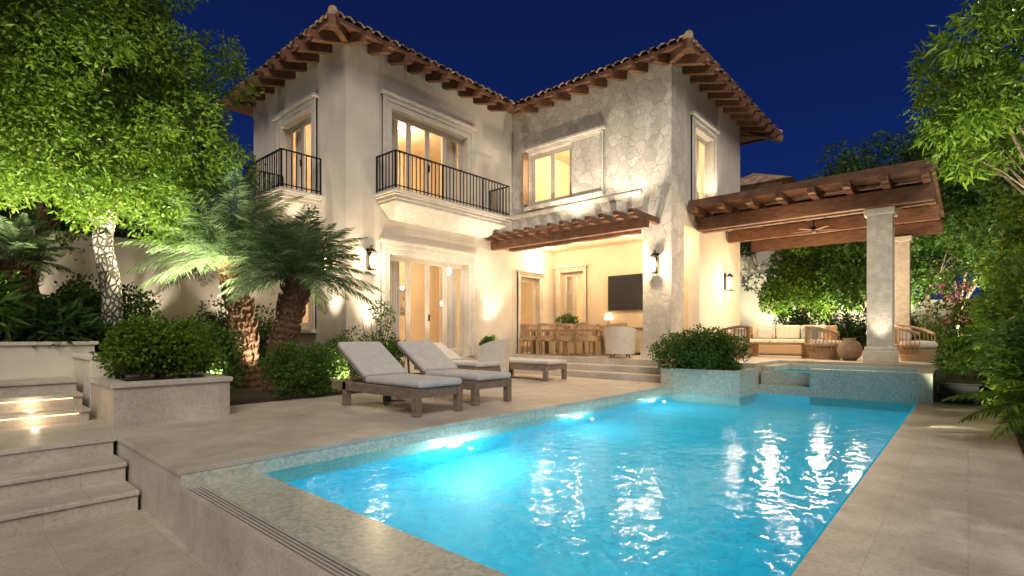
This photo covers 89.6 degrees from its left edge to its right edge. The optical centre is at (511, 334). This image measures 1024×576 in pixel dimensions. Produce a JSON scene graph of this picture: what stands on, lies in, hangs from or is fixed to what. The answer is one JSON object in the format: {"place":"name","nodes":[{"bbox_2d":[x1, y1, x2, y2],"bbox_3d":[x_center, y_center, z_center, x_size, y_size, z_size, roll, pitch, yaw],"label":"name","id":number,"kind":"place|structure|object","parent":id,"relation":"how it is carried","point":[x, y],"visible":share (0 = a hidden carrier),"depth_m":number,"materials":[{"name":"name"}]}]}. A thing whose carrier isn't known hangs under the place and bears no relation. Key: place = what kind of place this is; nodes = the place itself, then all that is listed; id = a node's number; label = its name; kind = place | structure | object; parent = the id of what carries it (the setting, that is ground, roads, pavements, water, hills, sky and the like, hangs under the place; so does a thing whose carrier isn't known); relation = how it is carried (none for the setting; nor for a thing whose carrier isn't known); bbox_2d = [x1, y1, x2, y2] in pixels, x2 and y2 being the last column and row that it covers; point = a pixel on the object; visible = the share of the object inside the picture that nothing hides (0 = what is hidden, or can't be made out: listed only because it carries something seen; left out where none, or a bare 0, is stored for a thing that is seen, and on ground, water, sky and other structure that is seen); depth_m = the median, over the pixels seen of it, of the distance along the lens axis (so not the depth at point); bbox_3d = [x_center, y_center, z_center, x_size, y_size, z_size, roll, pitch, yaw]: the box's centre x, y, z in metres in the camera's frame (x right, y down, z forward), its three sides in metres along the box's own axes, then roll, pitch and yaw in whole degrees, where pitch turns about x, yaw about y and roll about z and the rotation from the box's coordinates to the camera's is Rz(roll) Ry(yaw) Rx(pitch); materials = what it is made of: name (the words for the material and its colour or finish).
{"place":"outdoors","nodes":[
{"label":"outdoors","id":0,"kind":"place"},
{"bbox_2d":[0,509,220,575],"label":"terrace","id":1,"kind":"structure","parent":0,"point":[141,542],"depth_m":3.80,"materials":[{"name":"stone"}]},
{"bbox_2d":[95,346,333,385],"bbox_3d":[-8.960,0.620,7.379,3.600,0.860,13.190,0,0,41],"label":"raised bed","id":2,"kind":"object","parent":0,"point":[97,350],"depth_m":8.04,"materials":[{"name":"brown soil"}]},
{"bbox_2d":[0,269,51,341],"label":"fern","id":3,"kind":"object","parent":2,"relation":"on","point":[17,302],"visible":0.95,"depth_m":7.16,"materials":[{"name":"green plant"}]},
{"bbox_2d":[0,212,80,341],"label":"palm tree","id":4,"kind":"object","parent":2,"relation":"on","point":[16,244],"visible":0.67,"depth_m":8.74,"materials":[{"name":"plant"}]},
{"bbox_2d":[0,296,115,347],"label":"fern","id":5,"kind":"object","parent":2,"relation":"on","point":[52,323],"visible":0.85,"depth_m":7.32,"materials":[{"name":"green plant"}]},
{"bbox_2d":[0,26,161,306],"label":"dark tree","id":6,"kind":"object","parent":2,"relation":"on","point":[41,211],"visible":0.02,"depth_m":9.48,"materials":[{"name":"green plant"}]},
{"bbox_2d":[35,272,162,322],"bbox_3d":[-8.159,-0.530,10.029,1.760,1.461,2.427,0,0,41],"label":"leafy shrub","id":7,"kind":"object","parent":2,"relation":"on","point":[93,299],"visible":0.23,"depth_m":9.98,"materials":[{"name":"green plant"}]},
{"bbox_2d":[0,0,268,344],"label":"uplit tree","id":8,"kind":"object","parent":2,"relation":"on","point":[92,109],"visible":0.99,"depth_m":7.16,"materials":[{"name":"green plant"}]},
{"bbox_2d":[173,294,277,363],"bbox_3d":[-6.310,-0.073,11.628,2.101,1.664,2.520,0,0,41],"label":"leafy shrub","id":9,"kind":"object","parent":2,"relation":"on","point":[263,338],"visible":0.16,"depth_m":11.55,"materials":[{"name":"green plant"}]},
{"bbox_2d":[0,373,672,537],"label":"pool deck","id":10,"kind":"structure","parent":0,"point":[160,458],"depth_m":5.64,"materials":[{"name":"stone"}]},
{"bbox_2d":[0,376,89,428],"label":"garden steps","id":11,"kind":"structure","parent":10,"relation":"on","point":[34,401],"depth_m":6.26,"materials":[{"name":"stone"}]},
{"bbox_2d":[0,341,98,378],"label":"retaining wall","id":12,"kind":"structure","parent":11,"relation":"on","point":[24,359],"depth_m":7.12,"materials":[{"name":"paint"}]},
{"bbox_2d":[71,353,115,415],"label":"retaining wall","id":13,"kind":"structure","parent":10,"relation":"on","point":[85,367],"depth_m":6.81,"materials":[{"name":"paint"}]},
{"bbox_2d":[88,372,232,427],"bbox_3d":[-4.534,0.800,6.663,1.280,0.500,1.280,0,0,41],"label":"stone planter","id":14,"kind":"object","parent":10,"relation":"on","point":[129,400],"visible":0.97,"depth_m":6.23,"materials":[{"name":"stone"}]},
{"bbox_2d":[88,313,225,379],"bbox_3d":[-4.606,0.179,6.743,1.310,0.922,1.383,0,0,41],"label":"leafy shrub","id":15,"kind":"object","parent":14,"relation":"on","point":[155,346],"visible":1,"depth_m":6.49,"materials":[{"name":"green plant"}]},
{"bbox_2d":[230,382,361,405],"bbox_3d":[-4.024,1.015,9.482,2.290,0.070,3.480,0,0,41],"label":"palm bed","id":16,"kind":"object","parent":10,"relation":"on","point":[240,395],"visible":0.14,"depth_m":8.41,"materials":[{"name":"brown soil"}]},
{"bbox_2d":[170,317,249,387],"bbox_3d":[-4.960,0.368,8.289,1.215,1.280,1.302,0,0,41],"label":"leafy shrub","id":17,"kind":"object","parent":16,"relation":"on","point":[226,364],"visible":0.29,"depth_m":8.29,"materials":[{"name":"green plant"}]},
{"bbox_2d":[114,165,326,386],"bbox_3d":[-5.080,-0.991,9.411,3.620,4.036,3.382,0,0,41],"label":"palm tree","id":18,"kind":"object","parent":16,"relation":"on","point":[240,314],"visible":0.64,"depth_m":9.02,"materials":[{"name":"plant"}]},
{"bbox_2d":[249,338,339,397],"bbox_3d":[-3.580,0.529,8.571,1.258,0.962,1.438,0,0,41],"label":"hedge bush","id":19,"kind":"object","parent":16,"relation":"on","point":[299,375],"visible":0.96,"depth_m":8.42,"materials":[{"name":"green plant"}]},
{"bbox_2d":[207,203,384,390],"bbox_3d":[-3.713,-0.588,9.135,2.778,3.244,2.676,0,0,41],"label":"palm tree","id":20,"kind":"object","parent":16,"relation":"on","point":[299,257],"visible":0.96,"depth_m":8.87,"materials":[{"name":"plant"}]},
{"bbox_2d":[301,333,360,392],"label":"hedge bush","id":21,"kind":"object","parent":16,"relation":"on","point":[342,369],"visible":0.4,"depth_m":9.01,"materials":[{"name":"green plant"}]},
{"bbox_2d":[340,296,406,375],"bbox_3d":[-2.903,0.096,11.206,1.087,1.917,1.623,0,0,41],"label":"leafy shrub","id":22,"kind":"object","parent":10,"relation":"on","point":[373,338],"visible":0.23,"depth_m":11.23,"materials":[{"name":"green plant"}]},
{"bbox_2d":[386,336,405,367],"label":"potted plant","id":23,"kind":"object","parent":10,"relation":"on","point":[394,352],"visible":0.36,"depth_m":11.78,"materials":[{"name":"green plant"}]},
{"bbox_2d":[332,341,462,417],"bbox_3d":[-1.691,0.582,7.434,2.080,0.937,0.800,0,0,41],"label":"sun lounger","id":24,"kind":"object","parent":10,"relation":"on","point":[378,368],"visible":1,"depth_m":7.27,"materials":[{"name":"fabric"}]},
{"bbox_2d":[397,341,511,405],"bbox_3d":[-1.026,0.582,8.488,2.080,0.937,0.800,0,0,41],"label":"sun lounger","id":25,"kind":"object","parent":10,"relation":"on","point":[428,358],"visible":0.62,"depth_m":8.31,"materials":[{"name":"grey fabric"}]},
{"bbox_2d":[414,343,500,371],"bbox_3d":[-1.242,0.626,11.641,2.080,0.847,0.800,0,0,41],"label":"sun lounger","id":26,"kind":"object","parent":10,"relation":"on","point":[456,360],"visible":0.45,"depth_m":11.11,"materials":[{"name":"grey fabric"}]},
{"bbox_2d":[474,339,510,371],"bbox_3d":[-0.475,0.578,11.582,0.885,0.956,0.940,0,0,11],"label":"planter","id":27,"kind":"object","parent":10,"relation":"on","point":[495,351],"visible":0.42,"depth_m":11.18,"materials":[{"name":"beige stone"}]},
{"bbox_2d":[509,357,566,381],"bbox_3d":[0.241,0.812,12.466,2.150,0.475,0.800,0,0,41],"label":"sun lounger","id":28,"kind":"object","parent":10,"relation":"on","point":[545,366],"visible":0.78,"depth_m":11.87,"materials":[{"name":"grey wood"}]},
{"bbox_2d":[514,363,660,382],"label":"terrace steps","id":29,"kind":"structure","parent":10,"relation":"on","point":[625,372],"depth_m":12.30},
{"bbox_2d":[24,0,1023,302],"label":"sky","id":30,"kind":"structure","parent":0,"point":[822,71],"materials":[{"name":"blue"}]},
{"bbox_2d":[510,352,989,392],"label":"house terrace","id":31,"kind":"structure","parent":0,"point":[760,361],"depth_m":12.33,"materials":[{"name":"stone"}]},
{"bbox_2d":[217,5,783,377],"bbox_3d":[0.137,-3.203,15.757,11.750,9.106,13.474,0,0,41],"label":"villa","id":32,"kind":"object","parent":31,"relation":"on","point":[663,132],"visible":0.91,"depth_m":13.51,"materials":[{"name":"paint"}]},
{"bbox_2d":[272,92,318,193],"bbox_3d":[-5.446,-4.555,13.128,2.250,2.410,0.340,0,0,41],"label":"door","id":33,"kind":"structure","parent":32,"relation":"in","point":[308,104],"depth_m":13.16,"materials":[{"name":"paint"}]},
{"bbox_2d":[296,126,306,191],"bbox_3d":[-5.632,-4.450,13.787,0.500,2.200,0.092,0,0,41],"label":"curtain","id":34,"kind":"object","parent":32,"relation":"hanging from","point":[298,140],"visible":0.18,"depth_m":13.81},
{"bbox_2d":[300,253,316,332],"bbox_3d":[-5.165,-0.995,12.880,1.400,1.930,0.340,0,0,41],"label":"window","id":35,"kind":"structure","parent":32,"relation":"in","point":[312,311],"depth_m":12.50,"materials":[{"name":"paint"}]},
{"bbox_2d":[366,245,376,270],"bbox_3d":[-3.236,-1.774,11.909,0.272,0.588,0.250,0,0,41],"label":"wall lantern","id":36,"kind":"object","parent":32,"relation":"attached to","point":[369,260],"depth_m":11.90,"materials":[{"name":"black metal"}]},
{"bbox_2d":[390,261,399,341],"bbox_3d":[-3.047,-0.655,12.936,0.092,2.490,0.550,0,0,41],"label":"curtain","id":37,"kind":"object","parent":32,"relation":"hanging from","point":[395,285],"visible":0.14,"depth_m":13.05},
{"bbox_2d":[392,119,397,187],"bbox_3d":[-3.064,-4.410,12.918,0.092,2.280,0.500,0,0,41],"label":"curtain","id":38,"kind":"object","parent":32,"relation":"hanging from","point":[394,134],"visible":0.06,"depth_m":13.03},
{"bbox_2d":[400,289,404,313],"bbox_3d":[-3.577,-1.050,16.441,0.034,0.800,0.700,0,0,41],"label":"picture","id":39,"kind":"object","parent":32,"relation":"attached to","point":[402,301],"visible":0.14,"depth_m":16.50,"materials":[{"name":"brown wood"}]},
{"bbox_2d":[378,238,478,357],"bbox_3d":[-2.124,-0.830,13.422,0.340,2.860,3.200,0,0,41],"label":"door","id":40,"kind":"structure","parent":32,"relation":"in","point":[388,246],"depth_m":13.50,"materials":[{"name":"paint"}]},
{"bbox_2d":[380,89,477,207],"bbox_3d":[-2.124,-4.540,13.422,0.340,2.480,3.140,0,0,41],"label":"door","id":41,"kind":"structure","parent":32,"relation":"in","point":[390,101],"depth_m":13.40,"materials":[{"name":"paint"}]},
{"bbox_2d":[440,267,456,347],"bbox_3d":[-1.772,-0.655,14.379,0.092,2.490,0.600,0,0,41],"label":"curtain","id":42,"kind":"object","parent":32,"relation":"hanging from","point":[451,307],"visible":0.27,"depth_m":14.42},
{"bbox_2d":[441,137,456,202],"bbox_3d":[-1.756,-4.410,14.397,0.092,2.280,0.550,0,0,41],"label":"curtain","id":43,"kind":"object","parent":32,"relation":"hanging from","point":[451,153],"visible":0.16,"depth_m":14.44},
{"bbox_2d":[516,269,545,353],"bbox_3d":[0.540,-0.705,16.439,0.340,2.610,1.350,0,0,41],"label":"door","id":44,"kind":"structure","parent":32,"relation":"in","point":[520,272],"depth_m":16.64,"materials":[{"name":"paint"}]},
{"bbox_2d":[521,125,605,210],"bbox_3d":[1.444,-4.590,14.589,2.840,1.820,0.325,0,0,41],"label":"window","id":45,"kind":"structure","parent":32,"relation":"in","point":[554,200],"depth_m":14.73,"materials":[{"name":"paint"}]},
{"bbox_2d":[567,277,572,319],"bbox_3d":[1.936,-1.050,17.441,0.300,2.200,0.092,0,0,41],"label":"curtain","id":46,"kind":"object","parent":32,"relation":"hanging from","point":[569,295],"visible":0.27,"depth_m":17.39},
{"bbox_2d":[553,263,588,333],"bbox_3d":[1.986,-1.145,16.969,1.300,2.230,0.340,0,0,41],"label":"window","id":47,"kind":"structure","parent":32,"relation":"in","point":[578,267],"depth_m":17.07,"materials":[{"name":"paint"}]},
{"bbox_2d":[484,208,659,251],"bbox_3d":[1.428,-2.650,13.635,4.920,0.400,1.365,0,0,41],"label":"porch pergola","id":48,"kind":"object","parent":32,"relation":"attached to","point":[621,224],"visible":0.98,"depth_m":13.22,"materials":[{"name":"wood"}]},
{"bbox_2d":[608,273,642,310],"bbox_3d":[3.550,-1.265,15.493,1.500,1.070,0.070,0,0,41],"label":"television","id":49,"kind":"object","parent":32,"relation":"attached to","point":[625,292],"visible":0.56,"depth_m":15.56,"materials":[{"name":"black plastic"}]},
{"bbox_2d":[649,250,658,273],"bbox_3d":[3.462,-1.774,12.569,0.250,0.588,0.272,0,0,41],"label":"wall lantern","id":50,"kind":"object","parent":32,"relation":"attached to","point":[655,263],"depth_m":12.54,"materials":[{"name":"black metal"}]},
{"bbox_2d":[690,111,720,199],"bbox_3d":[5.186,-4.545,14.067,0.340,2.430,1.850,0,0,41],"label":"window","id":51,"kind":"structure","parent":32,"relation":"in","point":[698,122],"depth_m":14.14,"materials":[{"name":"paint"}]},
{"bbox_2d":[724,271,733,290],"bbox_3d":[6.389,-1.574,15.173,0.272,0.588,0.250,0,0,41],"label":"wall lantern","id":52,"kind":"object","parent":32,"relation":"attached to","point":[729,281],"depth_m":15.15,"materials":[{"name":"black metal"}]},
{"bbox_2d":[519,324,539,354],"bbox_3d":[0.520,0.140,15.429,0.578,0.921,0.510,0,0,34],"label":"dining chair","id":53,"kind":"object","parent":31,"relation":"on","point":[531,338],"visible":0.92,"depth_m":15.22,"materials":[{"name":"wood"}]},
{"bbox_2d":[536,323,557,354],"bbox_3d":[1.014,0.140,14.992,0.578,0.921,0.510,0,0,36],"label":"dining chair","id":54,"kind":"object","parent":31,"relation":"on","point":[544,338],"visible":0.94,"depth_m":14.79,"materials":[{"name":"wood"}]},
{"bbox_2d":[554,323,576,355],"bbox_3d":[1.508,0.140,14.555,0.578,0.921,0.510,0,0,37],"label":"dining chair","id":55,"kind":"object","parent":31,"relation":"on","point":[565,338],"visible":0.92,"depth_m":14.36,"materials":[{"name":"wood"}]},
{"bbox_2d":[525,329,610,355],"bbox_3d":[1.713,0.225,15.302,2.600,0.750,1.000,0,0,41],"label":"dining table","id":56,"kind":"object","parent":31,"relation":"on","point":[562,330],"visible":0.55,"depth_m":15.15,"materials":[{"name":"brown wood"}]},
{"bbox_2d":[555,313,579,328],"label":"potted plant","id":57,"kind":"object","parent":56,"relation":"on","point":[570,318],"visible":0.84,"depth_m":15.28,"materials":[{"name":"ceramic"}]},
{"bbox_2d":[574,323,596,356],"bbox_3d":[2.003,0.140,14.118,0.578,0.921,0.510,0,0,39],"label":"dining chair","id":58,"kind":"object","parent":31,"relation":"on","point":[585,338],"visible":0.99,"depth_m":13.92,"materials":[{"name":"wood"}]},
{"bbox_2d":[583,324,602,353],"bbox_3d":[2.453,0.140,15.629,0.578,0.921,0.510,0,0,34],"label":"dining chair","id":59,"kind":"object","parent":31,"relation":"on","point":[599,326],"visible":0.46,"depth_m":15.75,"materials":[{"name":"wood"}]},
{"bbox_2d":[603,326,636,357],"bbox_3d":[2.774,0.203,13.273,0.840,0.806,0.793,0,0,21],"label":"tub chair","id":60,"kind":"object","parent":31,"relation":"on","point":[619,339],"visible":0.96,"depth_m":12.96,"materials":[{"name":"beige fabric"}]},
{"bbox_2d":[601,327,642,352],"bbox_3d":[3.431,0.165,15.358,1.660,0.730,0.420,0,0,41],"label":"console cabinet","id":61,"kind":"object","parent":31,"relation":"on","point":[639,343],"visible":0.16,"depth_m":14.90,"materials":[{"name":"wood"}]},
{"bbox_2d":[714,325,749,357],"bbox_3d":[5.619,0.184,13.170,0.892,0.833,0.840,0,0,-29],"label":"wicker armchair","id":62,"kind":"object","parent":31,"relation":"on","point":[740,330],"visible":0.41,"depth_m":12.86,"materials":[{"name":"brown wicker"}]},
{"bbox_2d":[747,342,810,357],"bbox_3d":[7.074,0.405,13.666,1.500,0.390,0.650,0,0,41],"label":"coffee table","id":63,"kind":"object","parent":31,"relation":"on","point":[754,350],"visible":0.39,"depth_m":13.51,"materials":[{"name":"brown wood"}]},
{"bbox_2d":[740,325,837,353],"bbox_3d":[7.971,0.140,14.983,2.400,0.820,0.910,0,0,41],"label":"sofa","id":64,"kind":"object","parent":31,"relation":"on","point":[786,333],"visible":0.5,"depth_m":14.90,"materials":[{"name":"fabric"}]},
{"bbox_2d":[757,328,771,338],"bbox_3d":[7.534,-0.037,15.395,0.400,0.325,0.150,0,0,41],"label":"pillow","id":65,"kind":"object","parent":64,"relation":"on","point":[764,333],"visible":1,"depth_m":15.33,"materials":[{"name":"grey fabric"}]},
{"bbox_2d":[756,246,837,323],"bbox_3d":[10.984,-1.613,19.661,3.219,4.578,3.269,0,0,41],"label":"garden tree","id":66,"kind":"object","parent":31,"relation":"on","point":[799,284],"visible":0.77,"depth_m":19.16,"materials":[{"name":"green plant"}]},
{"bbox_2d":[772,306,821,325],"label":"hedge bush","id":67,"kind":"object","parent":31,"relation":"on","point":[798,320],"visible":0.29,"depth_m":18.01,"materials":[{"name":"green plant"}]},
{"bbox_2d":[688,157,944,362],"bbox_3d":[8.243,-1.400,13.691,4.900,4.000,6.035,0,0,41],"label":"pergola","id":68,"kind":"object","parent":31,"relation":"on","point":[886,213],"visible":0.96,"depth_m":11.81,"materials":[{"name":"wood"}]},
{"bbox_2d":[791,220,836,233],"bbox_3d":[7.814,-2.855,13.403,1.061,0.390,1.067,0,0,41],"label":"ceiling fan","id":69,"kind":"object","parent":68,"relation":"hanging from","point":[813,229],"visible":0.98,"depth_m":13.30,"materials":[{"name":"wood"}]},
{"bbox_2d":[804,325,840,359],"bbox_3d":[7.627,0.184,12.606,0.858,0.833,0.912,0,0,21],"label":"wicker armchair","id":70,"kind":"object","parent":31,"relation":"on","point":[822,349],"visible":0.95,"depth_m":12.37,"materials":[{"name":"brown wicker"}]},
{"bbox_2d":[817,308,866,346],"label":"hedge bush","id":71,"kind":"object","parent":31,"relation":"on","point":[849,332],"visible":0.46,"depth_m":16.97,"materials":[{"name":"green plant"}]},
{"bbox_2d":[837,338,862,360],"bbox_3d":[7.783,0.343,11.896,0.513,0.514,0.513,0,0,41],"label":"clay urn","id":72,"kind":"object","parent":31,"relation":"on","point":[849,349],"visible":0.98,"depth_m":11.74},
{"bbox_2d":[813,241,930,349],"bbox_3d":[12.299,-1.703,17.952,3.505,4.749,3.540,0,0,6],"label":"garden tree","id":73,"kind":"object","parent":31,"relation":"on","point":[846,270],"visible":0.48,"depth_m":17.50,"materials":[{"name":"green plant"}]},
{"bbox_2d":[853,311,926,348],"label":"hedge bush","id":74,"kind":"object","parent":31,"relation":"on","point":[917,323],"visible":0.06,"depth_m":16.13,"materials":[{"name":"green plant"}]},
{"bbox_2d":[895,324,937,361],"bbox_3d":[9.084,0.183,11.619,0.851,0.833,0.802,0,0,-29],"label":"wicker armchair","id":75,"kind":"object","parent":31,"relation":"on","point":[917,351],"visible":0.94,"depth_m":11.42,"materials":[{"name":"wicker"}]},
{"bbox_2d":[874,123,1004,338],"bbox_3d":[14.214,-2.775,17.509,4.226,8.673,5.047,0,0,-12],"label":"garden tree","id":76,"kind":"object","parent":31,"relation":"on","point":[915,153],"visible":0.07,"depth_m":17.36,"materials":[{"name":"green plant"}]},
{"bbox_2d":[912,261,984,357],"bbox_3d":[11.326,-0.413,13.132,1.853,2.934,1.832,0,0,41],"label":"flowering shrub","id":77,"kind":"object","parent":31,"relation":"on","point":[949,321],"visible":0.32,"depth_m":13.08,"materials":[{"name":"green plant"}]},
{"bbox_2d":[791,397,1023,575],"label":"pool walkway","id":78,"kind":"structure","parent":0,"point":[938,490],"depth_m":3.56,"materials":[{"name":"stone"}]},
{"bbox_2d":[926,331,982,404],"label":"potted plant","id":79,"kind":"object","parent":78,"relation":"on","point":[949,388],"visible":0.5,"depth_m":9.02,"materials":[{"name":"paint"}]},
{"bbox_2d":[940,299,999,355],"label":"feathery fern","id":80,"kind":"object","parent":79,"relation":"in","point":[966,324],"visible":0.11,"depth_m":8.79,"materials":[{"name":"green plant"}]},
{"bbox_2d":[990,397,1023,452],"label":"bed","id":81,"kind":"object","parent":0,"point":[1021,442],"depth_m":5.72,"materials":[{"name":"brown soil"}]},
{"bbox_2d":[900,0,1023,194],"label":"overhanging tree","id":82,"kind":"object","parent":81,"relation":"on","point":[986,84],"visible":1,"depth_m":6.02,"materials":[{"name":"green plant"}]},
{"bbox_2d":[939,307,1023,368],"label":"feathery fern","id":83,"kind":"object","parent":81,"relation":"on","point":[972,356],"visible":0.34,"depth_m":7.31,"materials":[{"name":"green plant"}]},
{"bbox_2d":[940,343,1023,439],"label":"feathery fern","id":84,"kind":"object","parent":81,"relation":"on","point":[1014,381],"visible":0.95,"depth_m":5.61,"materials":[{"name":"green plant"}]},
{"bbox_2d":[941,142,1023,272],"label":"garden tree","id":85,"kind":"object","parent":81,"relation":"on","point":[996,189],"visible":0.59,"depth_m":12.77,"materials":[{"name":"green plant"}]},
{"bbox_2d":[961,252,1023,400],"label":"feathery shrub","id":86,"kind":"object","parent":81,"relation":"on","point":[978,378],"visible":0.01,"depth_m":9.42,"materials":[{"name":"green plant"}]},
{"bbox_2d":[963,312,1023,439],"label":"feathery shrub","id":87,"kind":"object","parent":81,"relation":"on","point":[1011,334],"visible":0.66,"depth_m":5.88,"materials":[{"name":"green plant"}]},
{"bbox_2d":[964,244,1023,409],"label":"feathery shrub","id":88,"kind":"object","parent":81,"relation":"on","point":[993,294],"visible":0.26,"depth_m":8.06,"materials":[{"name":"green plant"}]},
{"bbox_2d":[972,188,1023,290],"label":"garden tree","id":89,"kind":"object","parent":81,"relation":"on","point":[1010,210],"visible":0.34,"depth_m":10.73,"materials":[{"name":"green plant"}]},
{"bbox_2d":[977,251,1023,420],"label":"feathery shrub","id":90,"kind":"object","parent":81,"relation":"on","point":[1020,300],"visible":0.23,"depth_m":6.94,"materials":[{"name":"green plant"}]},
{"label":"ground","id":91,"kind":"structure","parent":0,"visible":0},
{"bbox_2d":[0,202,71,229],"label":"dark tree","id":92,"kind":"object","parent":91,"relation":"on","point":[3,212],"visible":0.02,"depth_m":11.63,"materials":[{"name":"green plant"}]},
{"bbox_2d":[0,454,139,538],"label":"garden steps","id":93,"kind":"structure","parent":91,"relation":"on","point":[37,498],"depth_m":4.52,"materials":[{"name":"stone"}]},
{"bbox_2d":[2,172,216,244],"bbox_3d":[-10.064,-1.566,13.462,4.697,6.294,4.292,0,0,-2],"label":"dark tree","id":94,"kind":"object","parent":91,"relation":"on","point":[117,233],"visible":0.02,"depth_m":13.21,"materials":[{"name":"green plant"}]},
{"bbox_2d":[1,224,282,349],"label":"garden wall","id":95,"kind":"structure","parent":91,"relation":"on","point":[183,298],"depth_m":11.38,"materials":[{"name":"paint"}]},
{"bbox_2d":[179,387,915,575],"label":"swimming pool","id":96,"kind":"structure","parent":91,"relation":"in","point":[249,519],"depth_m":3.37,"materials":[{"name":"stone"}]},
{"bbox_2d":[263,393,914,575],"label":"water","id":97,"kind":"structure","parent":96,"relation":"in","point":[683,484],"depth_m":4.17,"materials":[{"name":"liquid"}]},
{"bbox_2d":[661,366,756,397],"bbox_3d":[4.088,1.625,10.734,1.590,1.850,1.100,0,0,41],"label":"tiled planter","id":98,"kind":"object","parent":91,"relation":"on","point":[742,382],"visible":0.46,"depth_m":10.24,"materials":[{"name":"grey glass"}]},
{"bbox_2d":[647,323,751,370],"bbox_3d":[3.857,0.256,10.794,2.172,1.010,1.619,0,0,41],"label":"round bush","id":99,"kind":"object","parent":98,"relation":"on","point":[713,350],"visible":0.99,"depth_m":10.46,"materials":[{"name":"green plant"}]},
{"bbox_2d":[740,173,797,325],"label":"distant house","id":100,"kind":"structure","parent":91,"relation":"on","point":[751,314],"depth_m":22.13,"materials":[{"name":"paint"}]},
{"bbox_2d":[740,241,819,293],"bbox_3d":[11.442,-2.514,22.643,4.662,8.152,4.581,0,0,-12],"label":"garden tree","id":101,"kind":"object","parent":91,"relation":"on","point":[745,246],"visible":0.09,"depth_m":21.81,"materials":[{"name":"green plant"}]},
{"bbox_2d":[757,363,936,465],"bbox_3d":[6.678,1.610,10.380,2.840,1.880,1.800,0,0,41],"label":"raised spa","id":102,"kind":"object","parent":91,"relation":"on","point":[916,386],"visible":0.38,"depth_m":9.62,"materials":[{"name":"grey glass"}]},
{"bbox_2d":[774,369,809,373],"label":"spa water","id":103,"kind":"structure","parent":102,"relation":"in","point":[803,371],"depth_m":10.85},
{"bbox_2d":[803,129,934,262],"bbox_3d":[14.174,-3.217,20.935,5.261,9.554,5.304,0,0,15],"label":"garden tree","id":104,"kind":"object","parent":91,"relation":"on","point":[852,161],"visible":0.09,"depth_m":20.19,"materials":[{"name":"green plant"}]},
{"bbox_2d":[785,298,993,351],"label":"garden wall","id":105,"kind":"structure","parent":91,"relation":"on","point":[923,309],"depth_m":18.83,"materials":[{"name":"paint"}]},
{"bbox_2d":[909,121,1022,296],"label":"garden tree","id":106,"kind":"object","parent":91,"relation":"on","point":[1002,139],"visible":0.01,"depth_m":19.81,"materials":[{"name":"green plant"}]},
{"bbox_2d":[911,140,1023,327],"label":"garden tree","id":107,"kind":"object","parent":91,"relation":"on","point":[950,232],"visible":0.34,"depth_m":15.22,"materials":[{"name":"green plant"}]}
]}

